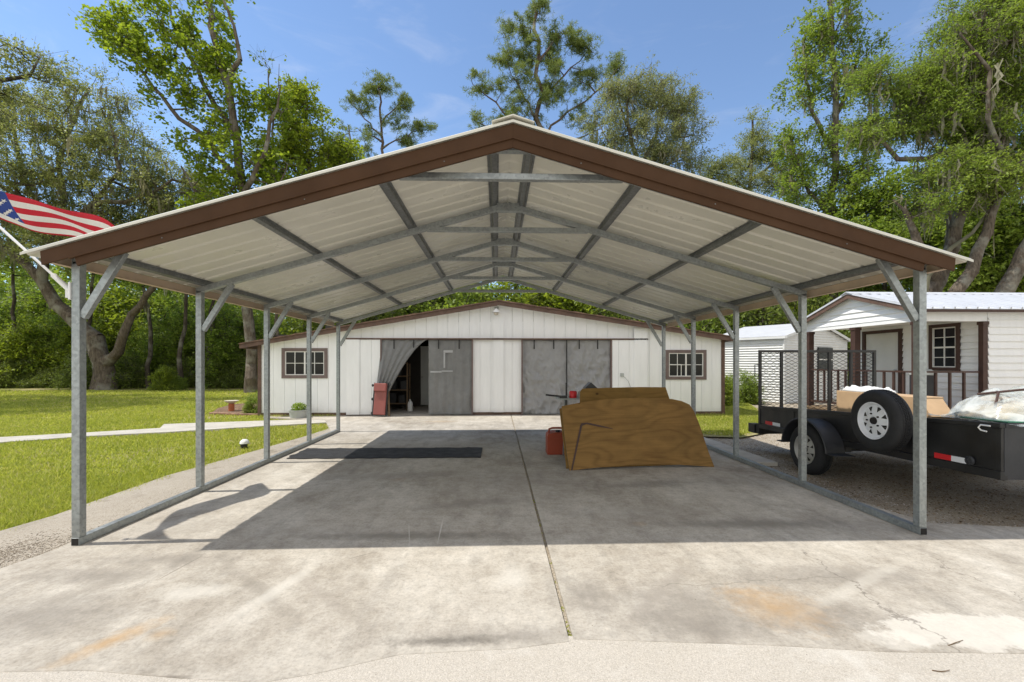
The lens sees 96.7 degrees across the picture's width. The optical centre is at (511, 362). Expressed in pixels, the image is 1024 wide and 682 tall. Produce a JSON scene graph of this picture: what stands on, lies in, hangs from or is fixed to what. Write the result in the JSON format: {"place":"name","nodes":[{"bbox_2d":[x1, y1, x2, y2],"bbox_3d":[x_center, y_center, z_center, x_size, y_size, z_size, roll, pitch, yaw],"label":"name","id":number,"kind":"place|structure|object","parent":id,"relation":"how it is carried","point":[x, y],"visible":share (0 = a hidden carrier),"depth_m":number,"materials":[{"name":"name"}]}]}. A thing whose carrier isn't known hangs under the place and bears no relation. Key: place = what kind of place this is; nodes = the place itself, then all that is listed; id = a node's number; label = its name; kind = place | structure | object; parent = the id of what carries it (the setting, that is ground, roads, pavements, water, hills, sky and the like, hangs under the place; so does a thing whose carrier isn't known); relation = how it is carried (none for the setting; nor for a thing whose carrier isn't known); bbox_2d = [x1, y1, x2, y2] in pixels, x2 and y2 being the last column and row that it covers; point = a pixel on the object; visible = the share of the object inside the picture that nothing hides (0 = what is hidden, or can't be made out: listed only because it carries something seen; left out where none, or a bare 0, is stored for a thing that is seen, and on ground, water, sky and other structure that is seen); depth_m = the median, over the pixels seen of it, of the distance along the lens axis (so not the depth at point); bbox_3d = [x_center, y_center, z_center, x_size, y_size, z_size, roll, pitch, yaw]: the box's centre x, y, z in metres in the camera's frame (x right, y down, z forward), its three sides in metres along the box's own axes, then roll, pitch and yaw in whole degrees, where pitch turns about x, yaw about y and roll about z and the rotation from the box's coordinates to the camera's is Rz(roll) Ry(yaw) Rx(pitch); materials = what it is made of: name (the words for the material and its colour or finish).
{"place":"outdoors","nodes":[
{"label":"outdoors","id":0,"kind":"place"},
{"bbox_2d":[0,419,325,443],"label":"garden path","id":1,"kind":"structure","parent":0,"point":[182,427],"depth_m":10.33,"materials":[{"name":"concrete"}]},
{"bbox_2d":[0,386,327,530],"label":"lawn","id":2,"kind":"structure","parent":0,"point":[125,389],"depth_m":8.31,"materials":[{"name":"green plant"}]},
{"bbox_2d":[0,354,50,388],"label":"shrub","id":3,"kind":"object","parent":2,"relation":"on","point":[13,377],"visible":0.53,"depth_m":27.83,"materials":[{"name":"green plant"}]},
{"bbox_2d":[0,223,51,368],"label":"slender tree","id":4,"kind":"object","parent":2,"relation":"on","point":[14,298],"visible":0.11,"depth_m":28.90,"materials":[{"name":"green plant"}]},
{"bbox_2d":[0,314,57,388],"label":"shrub","id":5,"kind":"object","parent":2,"relation":"on","point":[18,351],"visible":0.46,"depth_m":28.48,"materials":[{"name":"green plant"}]},
{"bbox_2d":[14,367,55,388],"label":"shrub","id":6,"kind":"object","parent":2,"relation":"on","point":[30,382],"visible":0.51,"depth_m":27.74,"materials":[{"name":"green plant"}]},
{"bbox_2d":[11,304,71,378],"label":"shrub","id":7,"kind":"object","parent":2,"relation":"on","point":[46,345],"visible":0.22,"depth_m":29.08,"materials":[{"name":"green plant"}]},
{"bbox_2d":[0,33,87,191],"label":"live oak","id":8,"kind":"object","parent":2,"relation":"on","point":[47,72],"visible":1,"depth_m":18.62,"materials":[{"name":"green plant"}]},
{"bbox_2d":[31,319,116,386],"bbox_3d":[-27.874,-0.403,30.153,5.585,5.380,4.384,0,0,-44],"label":"shrub","id":9,"kind":"object","parent":2,"relation":"on","point":[59,352],"visible":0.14,"depth_m":28.73,"materials":[{"name":"green plant"}]},
{"bbox_2d":[41,351,129,389],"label":"shrub","id":10,"kind":"object","parent":2,"relation":"on","point":[65,377],"visible":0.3,"depth_m":26.25,"materials":[{"name":"green plant"}]},
{"bbox_2d":[52,202,129,387],"bbox_3d":[-25.864,-4.267,28.165,4.968,12.003,4.548,0,0,-2],"label":"slender tree","id":11,"kind":"object","parent":2,"relation":"on","point":[89,321],"visible":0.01,"depth_m":28.06,"materials":[{"name":"green plant"}]},
{"bbox_2d":[0,52,230,389],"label":"live oak","id":12,"kind":"object","parent":2,"relation":"on","point":[150,193],"visible":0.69,"depth_m":25.54,"materials":[{"name":"green plant"}]},
{"bbox_2d":[86,349,160,389],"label":"shrub","id":13,"kind":"object","parent":2,"relation":"on","point":[122,378],"visible":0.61,"depth_m":27.48,"materials":[{"name":"green plant"}]},
{"bbox_2d":[97,310,157,367],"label":"shrub","id":14,"kind":"object","parent":2,"relation":"on","point":[133,329],"visible":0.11,"depth_m":30.28,"materials":[{"name":"green plant"}]},
{"bbox_2d":[93,210,171,387],"bbox_3d":[-22.835,-3.854,27.799,4.341,11.148,5.114,0,0,-29],"label":"slender tree","id":15,"kind":"object","parent":2,"relation":"on","point":[143,287],"visible":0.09,"depth_m":27.64,"materials":[{"name":"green plant"}]},
{"bbox_2d":[114,317,195,370],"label":"shrub","id":16,"kind":"object","parent":2,"relation":"on","point":[134,336],"visible":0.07,"depth_m":29.74,"materials":[{"name":"green plant"}]},
{"bbox_2d":[145,365,179,390],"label":"shrub","id":17,"kind":"object","parent":2,"relation":"on","point":[162,373],"visible":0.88,"depth_m":25.15,"materials":[{"name":"green plant"}]},
{"bbox_2d":[137,204,187,388],"bbox_3d":[-19.269,-3.898,26.764,4.612,11.240,4.320,0,0,-2],"label":"slender tree","id":18,"kind":"object","parent":2,"relation":"on","point":[179,356],"visible":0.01,"depth_m":26.82,"materials":[{"name":"brown plant"}]},
{"bbox_2d":[142,349,208,387],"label":"shrub","id":19,"kind":"object","parent":2,"relation":"on","point":[190,377],"visible":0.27,"depth_m":27.98,"materials":[{"name":"green plant"}]},
{"bbox_2d":[124,297,228,387],"bbox_3d":[-21.346,-1.140,30.378,6.822,7.410,5.207,0,0,-34],"label":"shrub","id":20,"kind":"object","parent":2,"relation":"on","point":[156,339],"visible":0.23,"depth_m":28.74,"materials":[{"name":"green plant"}]},
{"bbox_2d":[68,0,312,392],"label":"sweetgum","id":21,"kind":"object","parent":2,"relation":"on","point":[217,66],"visible":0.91,"depth_m":23.10,"materials":[{"name":"green plant"}]},
{"bbox_2d":[141,297,257,385],"bbox_3d":[-20.415,-1.229,30.503,7.126,7.647,5.438,0,0,-28],"label":"shrub","id":22,"kind":"object","parent":2,"relation":"on","point":[185,346],"visible":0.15,"depth_m":28.88,"materials":[{"name":"green plant"}]},
{"bbox_2d":[205,365,244,388],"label":"shrub","id":23,"kind":"object","parent":2,"relation":"on","point":[228,385],"visible":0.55,"depth_m":27.51,"materials":[{"name":"green plant"}]},
{"bbox_2d":[178,299,274,388],"bbox_3d":[-18.396,-1.416,30.429,5.927,8.143,7.766,0,0,8],"label":"shrub","id":24,"kind":"object","parent":2,"relation":"on","point":[224,351],"visible":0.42,"depth_m":28.31,"materials":[{"name":"green plant"}]},
{"bbox_2d":[205,349,257,388],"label":"shrub","id":25,"kind":"object","parent":2,"relation":"on","point":[238,361],"visible":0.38,"depth_m":27.77,"materials":[{"name":"green plant"}]},
{"bbox_2d":[213,403,256,413],"bbox_3d":[-8.965,1.522,15.258,1.713,0.001,4.607,0,0,-19],"label":"garden bed","id":26,"kind":"object","parent":2,"relation":"on","point":[238,408],"visible":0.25,"depth_m":14.83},
{"bbox_2d":[240,389,257,413],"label":"shrub","id":27,"kind":"object","parent":26,"relation":"on","point":[251,399],"visible":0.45,"depth_m":13.72,"materials":[{"name":"green plant"}]},
{"bbox_2d":[247,49,286,334],"bbox_3d":[-13.138,-7.426,24.042,1.737,18.252,1.830,0,0,45],"label":"dead snag","id":28,"kind":"object","parent":2,"relation":"on","point":[272,129],"visible":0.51,"depth_m":24.46,"materials":[{"name":"brown wood"}]},
{"bbox_2d":[235,311,299,376],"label":"shrub","id":29,"kind":"object","parent":2,"relation":"on","point":[260,326],"visible":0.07,"depth_m":29.06,"materials":[{"name":"green plant"}]},
{"bbox_2d":[288,403,306,417],"bbox_3d":[-5.803,1.303,12.366,0.500,0.488,0.500,0,0,-2],"label":"flowerpot","id":30,"kind":"object","parent":2,"relation":"on","point":[299,410],"visible":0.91,"depth_m":12.24,"materials":[{"name":"ceramic"}]},
{"bbox_2d":[241,71,366,187],"bbox_3d":[-11.960,-7.677,26.587,7.948,18.805,5.419,0,0,-2],"label":"young tree","id":31,"kind":"object","parent":2,"relation":"on","point":[330,152],"visible":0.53,"depth_m":25.70,"materials":[{"name":"green plant"}]},
{"bbox_2d":[278,304,419,332],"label":"shrub","id":32,"kind":"object","parent":2,"relation":"on","point":[314,324],"visible":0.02,"depth_m":24.72,"materials":[{"name":"green plant"}]},
{"bbox_2d":[0,428,329,567],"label":"edge strip","id":33,"kind":"object","parent":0,"point":[99,511],"visible":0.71,"depth_m":4.82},
{"bbox_2d":[0,526,99,567],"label":"gravel","id":34,"kind":"structure","parent":33,"relation":"on","point":[11,553],"depth_m":3.69,"materials":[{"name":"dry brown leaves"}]},
{"bbox_2d":[0,415,568,681],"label":"concrete slab","id":35,"kind":"structure","parent":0,"point":[251,576],"depth_m":3.21,"materials":[{"name":"grey concrete"}]},
{"bbox_2d":[371,383,388,415],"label":"creeper","id":36,"kind":"object","parent":35,"relation":"on","point":[379,399],"visible":1,"depth_m":12.53,"materials":[{"name":"red plastic"}]},
{"bbox_2d":[287,447,481,458],"bbox_3d":[-2.023,1.479,7.492,3.046,0.012,0.872,0,0,-2],"label":"floor mat","id":37,"kind":"object","parent":35,"relation":"on","point":[372,453],"visible":1,"depth_m":7.39,"materials":[{"name":"black rubber"}]},
{"bbox_2d":[238,300,732,415],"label":"barn","id":38,"kind":"structure","parent":35,"relation":"on","point":[497,332],"depth_m":12.97,"materials":[{"name":"white paint"}]},
{"bbox_2d":[281,348,327,377],"bbox_3d":[-5.832,0.012,12.810,1.270,0.850,0.050,0,0,-2],"label":"window","id":39,"kind":"structure","parent":38,"relation":"in","point":[293,360],"depth_m":12.82,"materials":[{"name":"black glass"}]},
{"bbox_2d":[346,339,379,414],"bbox_3d":[-4.171,0.402,12.807,0.970,2.110,0.045,0,0,-2],"label":"sliding door","id":40,"kind":"structure","parent":38,"relation":"in","point":[362,356],"depth_m":12.81,"materials":[{"name":"white paint"}]},
{"bbox_2d":[386,362,409,409],"bbox_3d":[-3.603,0.731,14.409,0.690,1.488,0.440,0,0,-2],"label":"shelf unit","id":41,"kind":"object","parent":38,"relation":"on","point":[403,387],"visible":0.72,"depth_m":14.24,"materials":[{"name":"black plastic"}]},
{"bbox_2d":[377,339,425,391],"bbox_3d":[-3.085,0.147,12.805,1.422,1.640,0.179,0,0,-2],"label":"tarp","id":42,"kind":"object","parent":38,"relation":"hanging from","point":[396,354],"visible":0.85,"depth_m":12.82,"materials":[{"name":"grey fabric"}]},
{"bbox_2d":[421,346,428,404],"bbox_3d":[-2.617,0.437,15.457,0.970,2.000,0.130,0,0,-2],"label":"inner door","id":43,"kind":"structure","parent":38,"relation":"in","point":[424,349],"depth_m":15.46,"materials":[{"name":"metal"}]},
{"bbox_2d":[429,340,471,414],"bbox_3d":[-1.753,0.397,12.921,1.231,2.140,0.084,0,0,-2],"label":"sliding door","id":44,"kind":"structure","parent":38,"relation":"hanging from","point":[450,376],"depth_m":12.94,"materials":[{"name":"grey"}]},
{"bbox_2d":[523,340,565,413],"bbox_3d":[0.927,0.398,13.053,1.257,2.141,0.165,0,0,-2],"label":"tarp","id":45,"kind":"object","parent":38,"relation":"hanging from","point":[544,367],"visible":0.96,"depth_m":13.04,"materials":[{"name":"grey plastic"}]},
{"bbox_2d":[567,340,609,404],"bbox_3d":[2.201,0.398,13.102,1.257,2.141,0.178,0,0,-2],"label":"tarp","id":46,"kind":"object","parent":38,"relation":"hanging from","point":[588,361],"visible":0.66,"depth_m":13.10,"materials":[{"name":"grey plastic"}]},
{"bbox_2d":[612,328,646,387],"bbox_3d":[3.365,0.235,13.055,1.030,2.444,0.045,0,0,-2],"label":"sliding door","id":47,"kind":"structure","parent":38,"relation":"in","point":[629,357],"depth_m":13.05,"materials":[{"name":"white paint"}]},
{"bbox_2d":[666,350,706,379],"bbox_3d":[5.033,0.057,13.167,1.190,0.860,0.050,0,0,-2],"label":"window","id":48,"kind":"structure","parent":38,"relation":"in","point":[678,362],"depth_m":13.17,"materials":[{"name":"black glass"}]},
{"bbox_2d":[20,114,973,545],"bbox_3d":[-0.097,-0.247,6.830,7.600,3.467,6.424,0,0,-2],"label":"carport","id":49,"kind":"object","parent":35,"relation":"on","point":[514,198],"visible":0.98,"depth_m":4.81,"materials":[{"name":"metal"}]},
{"bbox_2d":[0,226,71,299],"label":"flagpole","id":50,"kind":"object","parent":49,"relation":"attached to","point":[63,284],"visible":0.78,"depth_m":3.71,"materials":[{"name":"white plastic"}]},
{"bbox_2d":[0,190,113,236],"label":"flag","id":51,"kind":"object","parent":50,"relation":"attached to","point":[33,215],"visible":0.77,"depth_m":4.66,"materials":[{"name":"multicoloured fabric"}]},
{"bbox_2d":[511,416,570,633],"bbox_3d":[0.137,1.503,7.939,0.140,0.001,10.940,0,0,-2],"label":"slab joint","id":52,"kind":"object","parent":35,"relation":"on","point":[554,579],"visible":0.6,"depth_m":3.57,"materials":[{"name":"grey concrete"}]},
{"bbox_2d":[0,0,1022,319],"label":"sky","id":53,"kind":"structure","parent":0,"point":[735,51],"materials":[{"name":"blue"}]},
{"bbox_2d":[0,636,1023,681],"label":"apron","id":54,"kind":"object","parent":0,"point":[675,662],"depth_m":2.23,"materials":[{"name":"grey concrete"}]},
{"bbox_2d":[696,402,757,437],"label":"lawn","id":55,"kind":"structure","parent":0,"point":[748,434],"depth_m":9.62,"materials":[{"name":"green plant"}]},
{"bbox_2d":[725,372,744,405],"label":"shrub","id":56,"kind":"object","parent":55,"relation":"on","point":[729,394],"visible":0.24,"depth_m":15.93,"materials":[{"name":"green plant"}]},
{"bbox_2d":[511,414,1023,653],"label":"concrete slab","id":57,"kind":"structure","parent":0,"point":[728,544],"depth_m":3.36,"materials":[{"name":"grey concrete"}]},
{"bbox_2d":[546,427,564,454],"bbox_3d":[0.725,1.270,7.484,0.315,0.428,0.288,0,0,-2],"label":"fuel can","id":58,"kind":"object","parent":57,"relation":"on","point":[554,442],"visible":0.69,"depth_m":7.34,"materials":[{"name":"red plastic"}]},
{"bbox_2d":[546,383,579,455],"bbox_3d":[1.013,0.902,7.420,0.983,1.170,0.555,0,0,-2],"label":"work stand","id":59,"kind":"object","parent":57,"relation":"on","point":[573,395],"visible":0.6,"depth_m":7.24,"materials":[{"name":"metal"}]},
{"bbox_2d":[559,408,663,468],"bbox_3d":[1.778,1.024,6.592,2.172,0.910,0.284,0,0,-6],"label":"plywood sheet","id":60,"kind":"object","parent":57,"relation":"on","point":[565,453],"visible":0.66,"depth_m":6.45,"materials":[{"name":"brown wood"}]},
{"bbox_2d":[580,387,668,402],"bbox_3d":[1.714,0.832,6.954,1.516,0.906,0.321,0,0,-4],"label":"plywood sheet","id":61,"kind":"object","parent":57,"relation":"on","point":[590,394],"visible":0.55,"depth_m":7.07,"materials":[{"name":"brown wood"}]},
{"bbox_2d":[561,398,713,470],"bbox_3d":[1.798,1.004,6.537,2.162,0.978,0.312,0,0,-6],"label":"plywood sheet","id":62,"kind":"object","parent":57,"relation":"on","point":[620,432],"visible":1,"depth_m":6.52,"materials":[{"name":"brown wood"}]},
{"bbox_2d":[724,324,849,403],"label":"metal shed","id":63,"kind":"structure","parent":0,"point":[753,340],"depth_m":18.48,"materials":[{"name":"white painted steel"},{"name":"pale steel"}]},
{"bbox_2d":[703,399,1023,526],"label":"gravel yard","id":64,"kind":"structure","parent":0,"point":[965,500],"depth_m":5.83,"materials":[{"name":"grey gravel"}]},
{"bbox_2d":[704,437,777,465],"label":"edging slab","id":65,"kind":"structure","parent":64,"relation":"on","point":[756,458],"depth_m":7.45,"materials":[{"name":"concrete"}]},
{"bbox_2d":[727,368,757,404],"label":"shrub","id":66,"kind":"object","parent":64,"relation":"on","point":[746,384],"visible":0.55,"depth_m":17.07,"materials":[{"name":"green plant"}]},
{"bbox_2d":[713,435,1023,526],"bbox_3d":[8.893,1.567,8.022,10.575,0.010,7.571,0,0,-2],"label":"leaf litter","id":67,"kind":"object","parent":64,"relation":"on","point":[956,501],"visible":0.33,"depth_m":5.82,"materials":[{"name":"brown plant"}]},
{"bbox_2d":[748,350,1023,479],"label":"utility trailer","id":68,"kind":"object","parent":64,"relation":"on","point":[878,421],"visible":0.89,"depth_m":5.17,"materials":[{"name":"black metal"}]},
{"bbox_2d":[837,390,954,418],"bbox_3d":[4.704,0.692,5.668,0.320,0.610,1.420,0,0,-2],"label":"cardboard box","id":69,"kind":"object","parent":68,"relation":"on","point":[937,407],"visible":0.23,"depth_m":5.22,"materials":[{"name":"beige cardboard"}]},
{"bbox_2d":[960,416,1023,422],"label":"green sheet","id":70,"kind":"object","parent":68,"relation":"on","point":[999,420],"visible":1,"depth_m":4.28,"materials":[{"name":"plastic"}]},
{"bbox_2d":[958,388,1023,419],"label":"wrapped bundle","id":71,"kind":"object","parent":70,"relation":"on","point":[1006,408],"visible":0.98,"depth_m":4.46,"materials":[{"name":"plastic"}]},
{"bbox_2d":[807,292,1023,410],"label":"porch cabin","id":72,"kind":"object","parent":64,"relation":"on","point":[975,343],"visible":0.63,"depth_m":9.96,"materials":[{"name":"white wood"}]},
{"bbox_2d":[866,332,897,393],"bbox_3d":[9.566,0.197,11.781,0.120,1.920,1.020,0,0,-2],"label":"door","id":73,"kind":"structure","parent":72,"relation":"in","point":[885,345],"depth_m":11.70,"materials":[{"name":"wood"}]},
{"bbox_2d":[928,323,960,370],"bbox_3d":[9.615,-0.343,10.127,0.050,1.040,0.690,0,0,-2],"label":"window","id":74,"kind":"structure","parent":72,"relation":"in","point":[944,344],"depth_m":10.12,"materials":[{"name":"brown wood"}]},
{"bbox_2d":[818,0,1023,291],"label":"live oak","id":75,"kind":"object","parent":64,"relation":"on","point":[962,94],"visible":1,"depth_m":18.74,"materials":[{"name":"green plant"}]},
{"bbox_2d":[892,195,1023,292],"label":"young tree","id":76,"kind":"object","parent":64,"relation":"on","point":[968,243],"visible":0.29,"depth_m":22.47,"materials":[{"name":"green plant"}]},
{"bbox_2d":[927,140,1023,291],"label":"oak","id":77,"kind":"object","parent":64,"relation":"on","point":[960,241],"visible":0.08,"depth_m":18.84,"materials":[{"name":"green plant"}]},
{"bbox_2d":[957,190,1023,292],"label":"young tree","id":78,"kind":"object","parent":64,"relation":"on","point":[1012,231],"visible":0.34,"depth_m":22.48,"materials":[{"name":"green plant"}]},
{"bbox_2d":[993,120,1023,292],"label":"oak","id":79,"kind":"object","parent":64,"relation":"on","point":[1010,280],"visible":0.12,"depth_m":17.98,"materials":[{"name":"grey plant"}]},
{"bbox_2d":[909,369,933,395],"bbox_3d":[8.782,0.647,9.754,0.280,1.020,0.337,0,0,-2],"label":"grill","id":80,"kind":"object","parent":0,"point":[930,384],"visible":0.12,"depth_m":9.60,"materials":[{"name":"black metal"}]},
{"label":"ground","id":81,"kind":"structure","parent":0,"visible":0},
{"bbox_2d":[0,268,71,338],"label":"shrub","id":82,"kind":"object","parent":81,"relation":"on","point":[5,315],"visible":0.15,"depth_m":31.76,"materials":[{"name":"green plant"}]},
{"bbox_2d":[26,284,131,364],"bbox_3d":[-30.830,-1.762,33.059,8.386,9.062,6.401,0,0,17],"label":"shrub","id":83,"kind":"object","parent":81,"relation":"on","point":[119,310],"depth_m":32.25,"materials":[{"name":"green plant"}]},
{"bbox_2d":[33,279,175,371],"bbox_3d":[-28.607,-1.899,33.075,7.934,9.308,10.107,0,0,14],"label":"shrub","id":84,"kind":"object","parent":81,"relation":"on","point":[101,316],"visible":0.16,"depth_m":31.56,"materials":[{"name":"green plant"}]},
{"bbox_2d":[138,288,226,340],"bbox_3d":[-23.606,-2.609,34.930,10.633,11.315,8.116,0,0,-23],"label":"shrub","id":85,"kind":"object","parent":81,"relation":"on","point":[162,302],"visible":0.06,"depth_m":32.67,"materials":[{"name":"green plant"}]},
{"bbox_2d":[331,118,377,159],"bbox_3d":[-13.004,-9.027,37.636,4.364,21.490,2.760,0,0,-11],"label":"pine","id":86,"kind":"object","parent":81,"relation":"on","point":[367,147],"visible":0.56,"depth_m":37.50,"materials":[{"name":"green plant"}]},
{"bbox_2d":[339,68,437,153],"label":"pine","id":87,"kind":"object","parent":81,"relation":"on","point":[370,89],"visible":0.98,"depth_m":44.55,"materials":[{"name":"green plant"}]},
{"bbox_2d":[373,291,467,319],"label":"shrub","id":88,"kind":"object","parent":81,"relation":"on","point":[390,314],"visible":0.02,"depth_m":24.51,"materials":[{"name":"green plant"}]},
{"bbox_2d":[391,280,506,316],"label":"shrub","id":89,"kind":"object","parent":81,"relation":"on","point":[463,296],"visible":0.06,"depth_m":24.44,"materials":[{"name":"green plant"}]},
{"bbox_2d":[0,237,975,334],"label":"woodland","id":90,"kind":"object","parent":81,"relation":"on","point":[3,286],"visible":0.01,"depth_m":45.43,"materials":[{"name":"green plant"}]},
{"bbox_2d":[475,280,557,307],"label":"shrub","id":91,"kind":"object","parent":81,"relation":"on","point":[508,286],"visible":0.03,"depth_m":26.95,"materials":[{"name":"green plant"}]},
{"bbox_2d":[462,0,628,138],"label":"pine","id":92,"kind":"object","parent":81,"relation":"on","point":[554,63],"visible":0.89,"depth_m":35.81,"materials":[{"name":"green plant"}]},
{"bbox_2d":[510,285,605,312],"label":"shrub","id":93,"kind":"object","parent":81,"relation":"on","point":[525,297],"visible":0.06,"depth_m":25.72,"materials":[{"name":"green plant"}]},
{"bbox_2d":[531,294,624,315],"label":"shrub","id":94,"kind":"object","parent":81,"relation":"on","point":[557,298],"visible":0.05,"depth_m":25.18,"materials":[{"name":"green plant"}]},
{"bbox_2d":[560,293,658,321],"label":"shrub","id":95,"kind":"object","parent":81,"relation":"on","point":[610,314],"visible":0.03,"depth_m":24.47,"materials":[{"name":"green plant"}]},
{"bbox_2d":[572,49,725,175],"bbox_3d":[9.926,-10.372,34.352,11.680,24.318,6.392,0,0,-2],"label":"bald cypress","id":96,"kind":"object","parent":81,"relation":"on","point":[676,112],"visible":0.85,"depth_m":33.47,"materials":[{"name":"green plant"}]},
{"bbox_2d":[666,311,751,332],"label":"shrub","id":97,"kind":"object","parent":81,"relation":"on","point":[706,322],"visible":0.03,"depth_m":24.58,"materials":[{"name":"green plant"}]},
{"bbox_2d":[676,304,794,333],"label":"shrub","id":98,"kind":"object","parent":81,"relation":"on","point":[722,326],"visible":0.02,"depth_m":24.41,"materials":[{"name":"green plant"}]},
{"bbox_2d":[689,103,820,207],"bbox_3d":[20.305,-10.095,38.752,11.864,23.755,6.765,0,0,-2],"label":"cedar","id":99,"kind":"object","parent":81,"relation":"on","point":[737,179],"visible":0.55,"depth_m":37.97,"materials":[{"name":"green plant"}]},
{"bbox_2d":[712,299,812,332],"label":"shrub","id":100,"kind":"object","parent":81,"relation":"on","point":[751,316],"visible":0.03,"depth_m":24.45,"materials":[{"name":"green plant"}]},
{"bbox_2d":[792,292,849,385],"bbox_3d":[18.023,-0.908,26.482,7.268,7.476,6.078,0,0,32],"label":"shrub","id":101,"kind":"object","parent":81,"relation":"on","point":[817,304],"visible":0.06,"depth_m":25.48,"materials":[{"name":"green plant"}]},
{"bbox_2d":[763,0,909,330],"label":"tall tree","id":102,"kind":"object","parent":81,"relation":"on","point":[822,34],"visible":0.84,"depth_m":27.24,"materials":[{"name":"green plant"}]},
{"bbox_2d":[821,161,944,291],"bbox_3d":[20.875,-4.838,25.598,8.204,13.135,6.136,0,0,-2],"label":"young tree","id":103,"kind":"object","parent":81,"relation":"on","point":[877,218],"visible":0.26,"depth_m":25.36,"materials":[{"name":"green plant"}]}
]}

